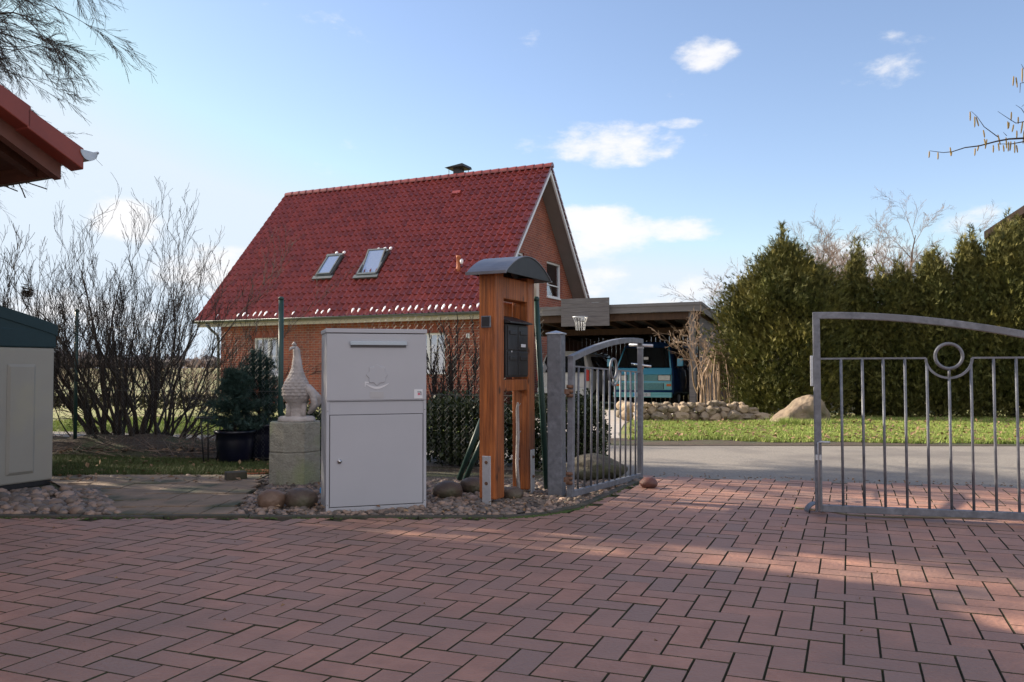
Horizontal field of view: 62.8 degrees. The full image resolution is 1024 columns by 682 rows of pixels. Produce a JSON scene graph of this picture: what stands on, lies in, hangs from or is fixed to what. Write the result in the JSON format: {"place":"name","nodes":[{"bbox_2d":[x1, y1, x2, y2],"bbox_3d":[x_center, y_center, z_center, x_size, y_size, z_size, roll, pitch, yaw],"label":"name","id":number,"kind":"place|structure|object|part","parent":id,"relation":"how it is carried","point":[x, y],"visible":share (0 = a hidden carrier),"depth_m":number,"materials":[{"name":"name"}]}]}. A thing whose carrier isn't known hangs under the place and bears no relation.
{"place":"outdoors","nodes":[
{"label":"outdoors","id":0,"kind":"place"},
{"bbox_2d":[0,0,157,222],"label":"bare tree","id":1,"kind":"object","parent":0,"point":[51,42],"visible":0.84,"depth_m":11.52,"materials":[{"name":"brown plant"}]},
{"bbox_2d":[51,476,230,514],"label":"slab path","id":2,"kind":"structure","parent":0,"point":[56,480],"depth_m":6.12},
{"bbox_2d":[60,474,268,514],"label":"slab path stones","id":3,"kind":"object","parent":2,"relation":"on","point":[147,495],"visible":0.9,"depth_m":5.67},
{"bbox_2d":[7,458,623,513],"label":"garden soil","id":4,"kind":"structure","parent":0,"point":[476,471],"depth_m":6.82,"materials":[{"name":"brown soil"}]},
{"bbox_2d":[0,244,31,313],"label":"bare bush","id":5,"kind":"object","parent":4,"relation":"on","point":[11,279],"visible":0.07,"depth_m":9.86,"materials":[{"name":"brown plant"}]},
{"bbox_2d":[5,183,46,197],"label":"garden tree","id":6,"kind":"object","parent":4,"relation":"on","point":[22,189],"visible":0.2,"depth_m":11.94,"materials":[{"name":"brown plant"}]},
{"bbox_2d":[29,497,83,514],"bbox_3d":[-4.147,1.029,5.339,3.700,0.001,1.060,0,-2,0],"label":"gravel bed","id":7,"kind":"object","parent":4,"relation":"on","point":[34,512],"visible":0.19,"depth_m":4.95,"materials":[{"name":"grey gravel"}]},
{"bbox_2d":[0,306,57,489],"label":"garden cabinet","id":8,"kind":"object","parent":7,"relation":"on","point":[27,343],"visible":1,"depth_m":6.03,"materials":[{"name":"beige plastic"}]},
{"bbox_3d":[-3.576,0.555,5.859,0.012,0.789,0.527,-1,-2,26],"label":"door panel","id":9,"kind":"part","parent":8,"relation":"part of","materials":[{"name":"beige plastic"}]},
{"bbox_2d":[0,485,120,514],"bbox_3d":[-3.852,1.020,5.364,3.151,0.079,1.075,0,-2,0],"label":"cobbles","id":10,"kind":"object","parent":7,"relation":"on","point":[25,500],"visible":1,"depth_m":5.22,"materials":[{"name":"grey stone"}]},
{"bbox_2d":[18,241,171,435],"bbox_3d":[-4.788,0.052,9.539,1.735,2.322,2.999,1,-2,-23],"label":"bare bush","id":11,"kind":"object","parent":4,"relation":"on","point":[68,384],"visible":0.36,"depth_m":9.15,"materials":[{"name":"brown plant"}]},
{"bbox_2d":[52,433,216,457],"bbox_3d":[-4.447,1.062,8.720,5.100,0.212,1.500,0,-2,0],"label":"soil mound","id":12,"kind":"object","parent":4,"relation":"on","point":[160,443],"visible":0.38,"depth_m":8.27,"materials":[{"name":"brown soil"}]},
{"bbox_2d":[0,223,122,408],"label":"bare bush","id":13,"kind":"object","parent":12,"relation":"on","point":[14,308],"visible":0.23,"depth_m":8.86,"materials":[{"name":"brown plant"}]},
{"bbox_2d":[52,440,213,453],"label":"mound leaves","id":14,"kind":"object","parent":12,"relation":"on","point":[179,449],"visible":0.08,"depth_m":8.10,"materials":[{"name":"brown plant"}]},
{"bbox_2d":[52,430,215,455],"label":"fallen twigs","id":15,"kind":"object","parent":12,"relation":"on","point":[192,440],"visible":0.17,"depth_m":8.19,"materials":[{"name":"brown wood"}]},
{"bbox_2d":[0,174,352,437],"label":"bare bush","id":16,"kind":"object","parent":12,"relation":"on","point":[175,308],"visible":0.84,"depth_m":8.93,"materials":[{"name":"brown plant"}]},
{"bbox_2d":[20,283,33,298],"bbox_3d":[-5.186,-0.527,8.973,0.144,0.169,0.132,0,-2,0],"label":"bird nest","id":17,"kind":"object","parent":16,"relation":"in","point":[26,291],"visible":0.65,"depth_m":8.94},
{"bbox_2d":[53,275,321,441],"bbox_3d":[-3.469,0.181,8.979,3.593,2.021,2.916,0,-2,0],"label":"bare bush","id":18,"kind":"object","parent":12,"relation":"on","point":[192,427],"visible":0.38,"depth_m":8.78,"materials":[{"name":"brown plant"}]},
{"bbox_2d":[192,339,277,418],"bbox_3d":[-2.950,0.570,9.005,0.924,1.212,0.440,0,-2,0],"label":"bare bush","id":19,"kind":"object","parent":12,"relation":"on","point":[241,365],"visible":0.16,"depth_m":9.00,"materials":[{"name":"brown plant"}]},
{"bbox_2d":[267,400,320,455],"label":"shrub","id":20,"kind":"object","parent":12,"relation":"on","point":[316,413],"visible":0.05,"depth_m":8.21,"materials":[{"name":"green plant"}]},
{"bbox_2d":[47,451,320,482],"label":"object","id":21,"kind":"object","parent":4,"relation":"on","point":[87,466],"visible":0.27,"depth_m":6.72,"materials":[{"name":"brown plant"}]},
{"bbox_2d":[78,474,320,484],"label":"gravel","id":22,"kind":"structure","parent":4,"relation":"on","point":[265,481],"depth_m":6.34,"materials":[{"name":"grey gravel"}]},
{"bbox_2d":[214,429,255,462],"bbox_3d":[-2.494,0.953,7.544,0.360,0.300,0.360,0,-2,0],"label":"plant pot","id":23,"kind":"object","parent":4,"relation":"on","point":[235,446],"visible":0.84,"depth_m":7.41,"materials":[{"name":"black plastic"}]},
{"bbox_2d":[200,365,276,431],"bbox_3d":[-2.495,0.521,7.520,0.644,0.663,0.695,-1,-2,10],"label":"potted conifer","id":24,"kind":"object","parent":23,"relation":"on","point":[235,383],"visible":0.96,"depth_m":7.49,"materials":[{"name":"green plant"}]},
{"bbox_2d":[224,470,246,480],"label":"paving block","id":25,"kind":"structure","parent":4,"relation":"on","point":[232,475],"depth_m":6.30,"materials":[{"name":"concrete"}]},
{"bbox_2d":[241,424,269,460],"bbox_3d":[-2.378,0.944,7.871,0.403,0.340,0.403,0,-2,0],"label":"plant pot","id":26,"kind":"object","parent":4,"relation":"on","point":[258,448],"visible":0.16,"depth_m":7.72,"materials":[{"name":"black plastic"}]},
{"bbox_2d":[225,345,285,425],"bbox_3d":[-2.387,0.432,7.917,0.733,0.787,0.741,1,-2,-32],"label":"potted conifer","id":27,"kind":"object","parent":26,"relation":"on","point":[259,375],"visible":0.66,"depth_m":7.84,"materials":[{"name":"green plant"}]},
{"bbox_2d":[269,420,319,485],"bbox_3d":[-1.622,0.840,6.278,0.362,0.475,0.362,0,-2,-11],"label":"pedestal","id":28,"kind":"object","parent":4,"relation":"on","point":[294,455],"visible":0.78,"depth_m":6.12,"materials":[{"name":"concrete"}]},
{"bbox_2d":[278,342,320,421],"bbox_3d":[-1.587,0.304,6.296,0.334,0.596,0.238,0,-2,0],"label":"bird statue","id":29,"kind":"object","parent":28,"relation":"on","point":[298,392],"visible":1,"depth_m":6.24,"materials":[{"name":"white stone"}]},
{"bbox_2d":[53,296,547,488],"bbox_3d":[-3.567,0.393,7.880,8.712,1.548,0.659,-1,-2,26],"label":"chain link fence","id":30,"kind":"object","parent":4,"relation":"on","point":[472,442],"visible":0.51,"depth_m":7.47,"materials":[{"name":"metal"}]},
{"bbox_2d":[504,391,546,469],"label":"shrub","id":31,"kind":"object","parent":4,"relation":"on","point":[509,421],"visible":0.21,"depth_m":7.20,"materials":[{"name":"green plant"}]},
{"bbox_2d":[231,476,639,516],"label":"gravel","id":32,"kind":"structure","parent":0,"point":[251,506],"depth_m":5.15,"materials":[{"name":"grey gravel"}]},
{"bbox_2d":[257,489,284,507],"bbox_3d":[-1.458,0.966,5.087,0.172,0.138,0.141,0,-2,0],"label":"boulder","id":33,"kind":"object","parent":32,"relation":"on","point":[270,497],"visible":0.87,"depth_m":5.04,"materials":[{"name":"brown stone"}]},
{"bbox_2d":[285,488,317,507],"bbox_3d":[-1.287,0.967,5.117,0.208,0.145,0.153,0,-2,0],"label":"boulder","id":34,"kind":"object","parent":32,"relation":"on","point":[298,497],"visible":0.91,"depth_m":5.06,"materials":[{"name":"stone"}]},
{"bbox_2d":[321,328,426,511],"bbox_3d":[-0.854,0.475,5.168,0.605,1.085,0.365,0,-2,-18],"label":"parcel box","id":35,"kind":"object","parent":32,"relation":"on","point":[373,418],"visible":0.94,"depth_m":5.01,"materials":[{"name":"grey metal"}]},
{"bbox_2d":[326,333,425,400],"bbox_3d":[-0.807,0.157,5.029,0.595,0.400,0.050,0,-2,-18],"label":"drop door","id":36,"kind":"structure","parent":35,"relation":"in","point":[359,367],"depth_m":5.01,"materials":[{"name":"metal"}]},
{"bbox_2d":[329,413,422,507],"bbox_3d":[-0.807,0.709,5.015,0.560,0.544,0.043,0,-2,-18],"label":"lower door","id":37,"kind":"structure","parent":35,"relation":"in","point":[375,459],"depth_m":5.00,"materials":[{"name":"grey metal"}]},
{"bbox_2d":[432,481,462,497],"bbox_3d":[-0.422,0.979,5.482,0.198,0.132,0.158,0,-2,0],"label":"boulder","id":38,"kind":"object","parent":32,"relation":"on","point":[443,489],"visible":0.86,"depth_m":5.43,"materials":[{"name":"grey stone"}]},
{"bbox_2d":[460,477,479,492],"bbox_3d":[-0.267,0.991,5.736,0.176,0.119,0.139,0,-2,0],"label":"boulder","id":39,"kind":"object","parent":32,"relation":"on","point":[470,484],"visible":0.66,"depth_m":5.68,"materials":[{"name":"grey stone"}]},
{"bbox_2d":[465,256,551,504],"bbox_3d":[-0.005,0.251,5.440,0.280,1.586,0.712,-1,-2,26],"label":"letterbox stand","id":40,"kind":"object","parent":32,"relation":"on","point":[506,339],"visible":0.98,"depth_m":5.30,"materials":[{"name":"orange wood"}]},
{"bbox_2d":[503,486,523,498],"bbox_3d":[0.003,0.986,5.410,0.147,0.098,0.105,0,-2,0],"label":"boulder","id":41,"kind":"object","parent":32,"relation":"on","point":[512,492],"visible":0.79,"depth_m":5.37,"materials":[{"name":"beige stone"}]},
{"bbox_2d":[515,402,520,487],"bbox_3d":[0.042,0.699,5.539,0.039,0.589,0.036,-2,-3,45],"label":"plant stake","id":42,"kind":"object","parent":32,"relation":"on","point":[518,431],"visible":0.93,"depth_m":5.54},
{"bbox_2d":[546,331,565,495],"bbox_3d":[0.296,0.489,5.594,0.112,1.119,0.112,-1,-2,20],"label":"gate post","id":43,"kind":"object","parent":32,"relation":"on","point":[556,429],"visible":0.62,"depth_m":5.55,"materials":[{"name":"metal"}]},
{"bbox_2d":[564,338,652,496],"bbox_3d":[0.676,0.475,5.853,0.191,1.075,1.547,-1,-4,26],"label":"gate leaf","id":44,"kind":"object","parent":43,"relation":"attached to","point":[569,478],"visible":0.98,"depth_m":5.76,"materials":[{"name":"metal"}]},
{"bbox_2d":[566,453,627,479],"bbox_3d":[0.632,0.971,6.411,0.511,0.221,0.294,0,-2,0],"label":"boulder","id":45,"kind":"object","parent":32,"relation":"on","point":[581,463],"visible":0.48,"depth_m":6.31,"materials":[{"name":"grey stone"}]},
{"bbox_2d":[0,475,1023,681],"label":"brick paving","id":46,"kind":"structure","parent":0,"point":[580,595],"depth_m":3.13,"materials":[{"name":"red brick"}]},
{"bbox_2d":[0,84,98,186],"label":"garage","id":47,"kind":"structure","parent":46,"relation":"on","point":[34,147],"depth_m":4.93,"materials":[{"name":"red tile"}]},
{"bbox_2d":[0,484,634,519],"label":"moss","id":48,"kind":"object","parent":46,"relation":"on","point":[560,512],"visible":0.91,"depth_m":4.75,"materials":[{"name":"green plant"}]},
{"bbox_2d":[45,486,973,640],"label":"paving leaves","id":49,"kind":"object","parent":46,"relation":"on","point":[483,518],"visible":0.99,"depth_m":3.71,"materials":[{"name":"brown plant"}]},
{"bbox_2d":[639,477,657,487],"bbox_3d":[0.967,1.006,5.936,0.128,0.085,0.114,0,-2,0],"label":"boulder","id":50,"kind":"object","parent":46,"relation":"on","point":[648,482],"visible":0.98,"depth_m":5.90,"materials":[{"name":"pink stone"}]},
{"bbox_2d":[804,501,814,511],"bbox_3d":[1.771,0.968,4.898,0.110,0.052,0.070,0,-2,0],"label":"gate stop","id":51,"kind":"object","parent":46,"relation":"on","point":[809,505],"visible":0.51,"depth_m":4.89,"materials":[{"name":"metal"}]},
{"bbox_2d":[795,507,982,518],"bbox_3d":[2.473,0.985,4.671,1.701,0.015,0.185,-1,-2,19],"label":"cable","id":52,"kind":"object","parent":46,"relation":"on","point":[895,516],"visible":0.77,"depth_m":4.69,"materials":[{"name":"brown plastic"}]},
{"bbox_3d":[3.664,0.416,4.212,0.112,1.112,0.112,-1,-2,16],"label":"gate post","id":53,"kind":"object","parent":46,"relation":"on","visible":0},
{"bbox_2d":[810,312,1023,519],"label":"gate leaf","id":54,"kind":"object","parent":53,"relation":"attached to","point":[815,379],"visible":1,"depth_m":4.62,"materials":[{"name":"metal"}]},
{"bbox_2d":[0,0,1023,367],"label":"sky","id":55,"kind":"structure","parent":0,"point":[678,136],"materials":[{"name":"blue"}]},
{"bbox_2d":[53,395,1005,437],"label":"lawn","id":56,"kind":"structure","parent":0,"point":[179,410],"depth_m":20.88,"materials":[{"name":"green plant"}]},
{"bbox_2d":[53,393,224,410],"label":"hedge","id":57,"kind":"object","parent":56,"relation":"on","point":[162,404],"visible":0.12,"depth_m":18.15,"materials":[{"name":"brown plant"}]},
{"bbox_2d":[57,347,220,394],"bbox_3d":[-16.853,1.289,36.323,15.351,2.345,2.443,0,-2,0],"label":"field hedge","id":58,"kind":"object","parent":56,"relation":"on","point":[173,369],"visible":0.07,"depth_m":36.31,"materials":[{"name":"brown plant"}]},
{"bbox_2d":[53,416,475,434],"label":"lawn grass","id":59,"kind":"structure","parent":56,"relation":"on","point":[180,427],"depth_m":13.97,"materials":[{"name":"green plant"}]},
{"bbox_2d":[191,162,589,404],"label":"brick house","id":60,"kind":"structure","parent":56,"relation":"on","point":[440,235],"depth_m":29.96,"materials":[{"name":"red brick"}]},
{"bbox_2d":[255,338,277,375],"bbox_3d":[-8.506,0.587,29.876,1.359,1.391,0.670,-1,-2,25],"label":"window","id":61,"kind":"structure","parent":60,"relation":"in","point":[274,350],"depth_m":29.80,"materials":[{"name":"white glass"}]},
{"bbox_2d":[217,303,478,316],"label":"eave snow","id":62,"kind":"structure","parent":60,"relation":"on","point":[443,306],"depth_m":27.09,"materials":[{"name":"white snow"}]},
{"bbox_2d":[426,333,444,373],"bbox_3d":[-2.592,0.411,27.172,1.354,1.319,0.670,-1,-2,25],"label":"window","id":63,"kind":"structure","parent":60,"relation":"in","point":[434,339],"depth_m":26.98,"materials":[{"name":"white glass"}]},
{"bbox_2d":[534,283,538,296],"bbox_3d":[0.158,-0.363,5.866,0.050,0.140,0.050,-1,-2,27],"label":"cream box","id":64,"kind":"object","parent":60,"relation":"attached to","point":[536,289],"visible":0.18,"depth_m":5.84,"materials":[{"name":"beige plastic"}]},
{"bbox_2d":[547,261,560,299],"bbox_3d":[1.351,-2.284,32.080,0.670,1.392,1.574,-1,-2,25],"label":"window","id":65,"kind":"structure","parent":60,"relation":"in","point":[548,296],"depth_m":32.46,"materials":[{"name":"white paint"}]},
{"bbox_2d":[649,308,725,402],"bbox_3d":[4.321,0.441,19.029,2.890,2.465,1.685,1,-2,-38],"label":"bare shrub","id":66,"kind":"object","parent":56,"relation":"on","point":[705,344],"visible":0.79,"depth_m":18.72,"materials":[{"name":"brown plant"}]},
{"bbox_2d":[616,400,770,421],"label":"stone wall","id":67,"kind":"structure","parent":56,"relation":"on","point":[734,410],"depth_m":15.43,"materials":[{"name":"grey stone"}]},
{"bbox_2d":[697,346,737,405],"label":"weeping tree","id":68,"kind":"object","parent":56,"relation":"on","point":[716,375],"visible":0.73,"depth_m":17.64,"materials":[{"name":"beige plant"}]},
{"bbox_2d":[694,221,878,417],"bbox_3d":[5.708,-0.266,17.334,3.354,4.537,3.495,-2,-2,37],"label":"thuja tree","id":69,"kind":"object","parent":56,"relation":"on","point":[783,291],"visible":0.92,"depth_m":16.64,"materials":[{"name":"green plant"}]},
{"bbox_2d":[771,395,830,422],"bbox_3d":[4.956,1.197,14.444,1.058,0.546,0.649,0,-2,0],"label":"boulder","id":70,"kind":"object","parent":56,"relation":"on","point":[801,407],"visible":0.65,"depth_m":14.20,"materials":[{"name":"stone"}]},
{"bbox_2d":[752,416,855,425],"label":"grass tufts","id":71,"kind":"object","parent":56,"relation":"on","point":[788,421],"visible":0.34,"depth_m":13.69,"materials":[{"name":"green plant"}]},
{"bbox_2d":[632,415,1023,440],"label":"fallen leaves","id":72,"kind":"object","parent":56,"relation":"on","point":[890,429],"visible":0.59,"depth_m":11.99,"materials":[{"name":"brown plant"}]},
{"bbox_2d":[826,232,914,416],"bbox_3d":[7.258,-0.165,17.562,2.366,4.278,2.171,0,-2,0],"label":"thuja tree","id":73,"kind":"object","parent":56,"relation":"on","point":[855,270],"visible":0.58,"depth_m":17.23,"materials":[{"name":"green plant"}]},
{"bbox_2d":[855,253,949,417],"bbox_3d":[7.929,0.166,17.360,2.173,3.967,2.152,0,-2,0],"label":"thuja tree","id":74,"kind":"object","parent":56,"relation":"on","point":[891,292],"visible":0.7,"depth_m":16.90,"materials":[{"name":"green plant"}]},
{"bbox_2d":[879,242,991,417],"bbox_3d":[8.594,-0.005,17.078,2.343,4.133,2.221,0,-2,0],"label":"thuja tree","id":75,"kind":"object","parent":56,"relation":"on","point":[933,275],"visible":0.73,"depth_m":16.62,"materials":[{"name":"green plant"}]},
{"bbox_2d":[929,221,1023,419],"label":"thuja tree","id":76,"kind":"object","parent":56,"relation":"on","point":[966,266],"visible":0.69,"depth_m":16.45,"materials":[{"name":"green plant"}]},
{"bbox_2d":[954,208,1023,418],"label":"thuja tree","id":77,"kind":"object","parent":56,"relation":"on","point":[1004,247],"visible":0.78,"depth_m":16.29,"materials":[{"name":"green plant"}]},
{"bbox_2d":[984,205,1023,239],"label":"timber barn","id":78,"kind":"structure","parent":56,"relation":"on","point":[1020,211],"depth_m":26.28,"materials":[{"name":"brown wood"}]},
{"bbox_2d":[1006,222,1023,417],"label":"thuja tree","id":79,"kind":"object","parent":56,"relation":"on","point":[1022,414],"visible":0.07,"depth_m":16.23,"materials":[{"name":"green plant"}]},
{"bbox_2d":[55,367,1019,519],"bbox_3d":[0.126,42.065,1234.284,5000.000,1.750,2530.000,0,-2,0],"label":"ground","id":80,"kind":"structure","parent":0,"point":[606,403],"depth_m":61.52,"materials":[{"name":"green plant"}]},
{"bbox_2d":[0,477,642,519],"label":"kerb","id":81,"kind":"structure","parent":80,"relation":"on","point":[361,517],"depth_m":4.77,"materials":[{"name":"concrete"}]},
{"bbox_2d":[58,349,778,367],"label":"distant wood","id":82,"kind":"object","parent":80,"relation":"on","point":[194,364],"visible":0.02,"depth_m":207.03,"materials":[{"name":"plant"}]},
{"bbox_2d":[537,351,618,402],"bbox_3d":[2.439,1.230,27.776,1.740,1.720,4.318,-1,-2,25],"label":"parked car","id":83,"kind":"object","parent":80,"relation":"on","point":[596,359],"visible":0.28,"depth_m":26.10,"materials":[{"name":"white metal"}]},
{"bbox_3d":[1.609,0.722,25.981,1.460,0.500,0.170,-1,-2,25],"label":"rear window","id":84,"kind":"part","parent":83,"relation":"part of","materials":[{"name":"black glass"}]},
{"bbox_3d":[2.892,0.739,26.907,0.162,0.440,2.050,-1,-2,25],"label":"side window","id":85,"kind":"part","parent":83,"relation":"part of","materials":[{"name":"black glass"}]},
{"bbox_2d":[534,301,739,411],"bbox_3d":[3.389,0.565,26.092,6.350,2.914,6.250,-1,-2,25],"label":"carport","id":86,"kind":"object","parent":80,"relation":"on","point":[632,320],"visible":0.22,"depth_m":25.03,"materials":[{"name":"grey"}]},
{"bbox_2d":[561,297,609,329],"bbox_3d":[1.972,-0.736,23.049,1.386,0.897,0.794,-1,-2,23],"label":"basketball hoop","id":87,"kind":"object","parent":86,"relation":"attached to","point":[599,307],"visible":1,"depth_m":23.10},
{"bbox_2d":[607,342,698,405],"bbox_3d":[4.792,1.059,26.948,2.340,1.960,4.571,-1,-2,25],"label":"camper van","id":88,"kind":"object","parent":80,"relation":"on","point":[666,374],"visible":0.59,"depth_m":25.14,"materials":[{"name":"blue paint"}]},
{"bbox_3d":[5.034,0.538,25.490,0.140,0.540,0.850,-1,-2,25],"label":"side window","id":89,"kind":"part","parent":88,"relation":"part of","materials":[{"name":"glass"}]},
{"bbox_2d":[660,256,751,307],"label":"bare tree","id":90,"kind":"object","parent":80,"relation":"on","point":[694,299],"visible":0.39,"depth_m":30.15,"materials":[{"name":"brown plant"}]},
{"bbox_2d":[701,206,876,361],"bbox_3d":[11.658,-1.425,33.881,7.238,7.619,6.085,1,-2,-34],"label":"bare tree","id":91,"kind":"object","parent":80,"relation":"on","point":[830,251],"visible":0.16,"depth_m":32.64,"materials":[{"name":"brown plant"}]},
{"bbox_2d":[804,226,936,275],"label":"bare tree","id":92,"kind":"object","parent":80,"relation":"on","point":[871,255],"visible":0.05,"depth_m":42.77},
{"bbox_2d":[808,185,998,306],"bbox_3d":[17.934,-2.131,38.563,7.974,9.311,11.332,-1,-2,34],"label":"bare tree","id":93,"kind":"object","parent":80,"relation":"on","point":[912,261],"visible":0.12,"depth_m":36.76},
{"bbox_2d":[53,432,1023,487],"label":"road","id":94,"kind":"structure","parent":0,"point":[753,462],"depth_m":7.51,"materials":[{"name":"grey asphalt"}]},
{"bbox_2d":[426,311,478,443],"bbox_3d":[-0.547,0.419,7.841,0.799,1.383,0.688,0,-2,0],"label":"bare bush","id":95,"kind":"object","parent":94,"relation":"on","point":[451,378],"visible":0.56,"depth_m":7.76,"materials":[{"name":"brown plant"}]},
{"bbox_2d":[426,388,537,466],"bbox_3d":[-0.400,0.769,7.579,1.279,0.695,1.149,0,-2,0],"label":"shrub","id":96,"kind":"object","parent":94,"relation":"on","point":[465,403],"visible":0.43,"depth_m":7.32,"materials":[{"name":"green plant"}]},
{"bbox_2d":[565,388,611,462],"bbox_3d":[0.581,0.746,7.084,0.541,0.701,0.693,0,-2,0],"label":"shrub","id":97,"kind":"object","parent":94,"relation":"on","point":[581,422],"visible":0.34,"depth_m":6.91,"materials":[{"name":"green plant"}]},
{"bbox_2d":[459,409,694,439],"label":"driveway","id":98,"kind":"structure","parent":0,"point":[612,422],"depth_m":15.57,"materials":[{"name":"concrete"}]},
{"bbox_2d":[606,438,1023,445],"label":"dirt verge","id":99,"kind":"structure","parent":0,"point":[713,442],"depth_m":9.79,"materials":[{"name":"soil"}]},
{"bbox_2d":[627,414,1023,443],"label":"verge grass","id":100,"kind":"structure","parent":0,"point":[809,430],"depth_m":11.90,"materials":[{"name":"green plant"}]},
{"bbox_2d":[928,64,1023,158],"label":"hazel tree","id":101,"kind":"object","parent":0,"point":[1005,139],"visible":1,"depth_m":5.04,"materials":[{"name":"brown plant"}]},
{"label":"dark lawn","id":102,"kind":"structure","parent":0,"visible":0},
{"bbox_2d":[52,452,320,476],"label":"garden grass","id":103,"kind":"structure","parent":102,"relation":"on","point":[137,466],"depth_m":7.10,"materials":[{"name":"green plant"}]},
{"bbox_2d":[196,416,222,461],"bbox_3d":[-2.694,0.888,7.474,0.236,0.428,0.236,0,-2,0],"label":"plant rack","id":104,"kind":"object","parent":102,"relation":"on","point":[200,417],"visible":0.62,"depth_m":7.46,"materials":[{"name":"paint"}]},
{"bbox_2d":[247,469,268,473],"bbox_3d":[-2.051,1.055,6.734,0.240,0.022,0.240,0,-2,0],"label":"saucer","id":105,"kind":"object","parent":102,"relation":"on","point":[260,472],"visible":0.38,"depth_m":6.66,"materials":[{"name":"ceramic"}]}
]}

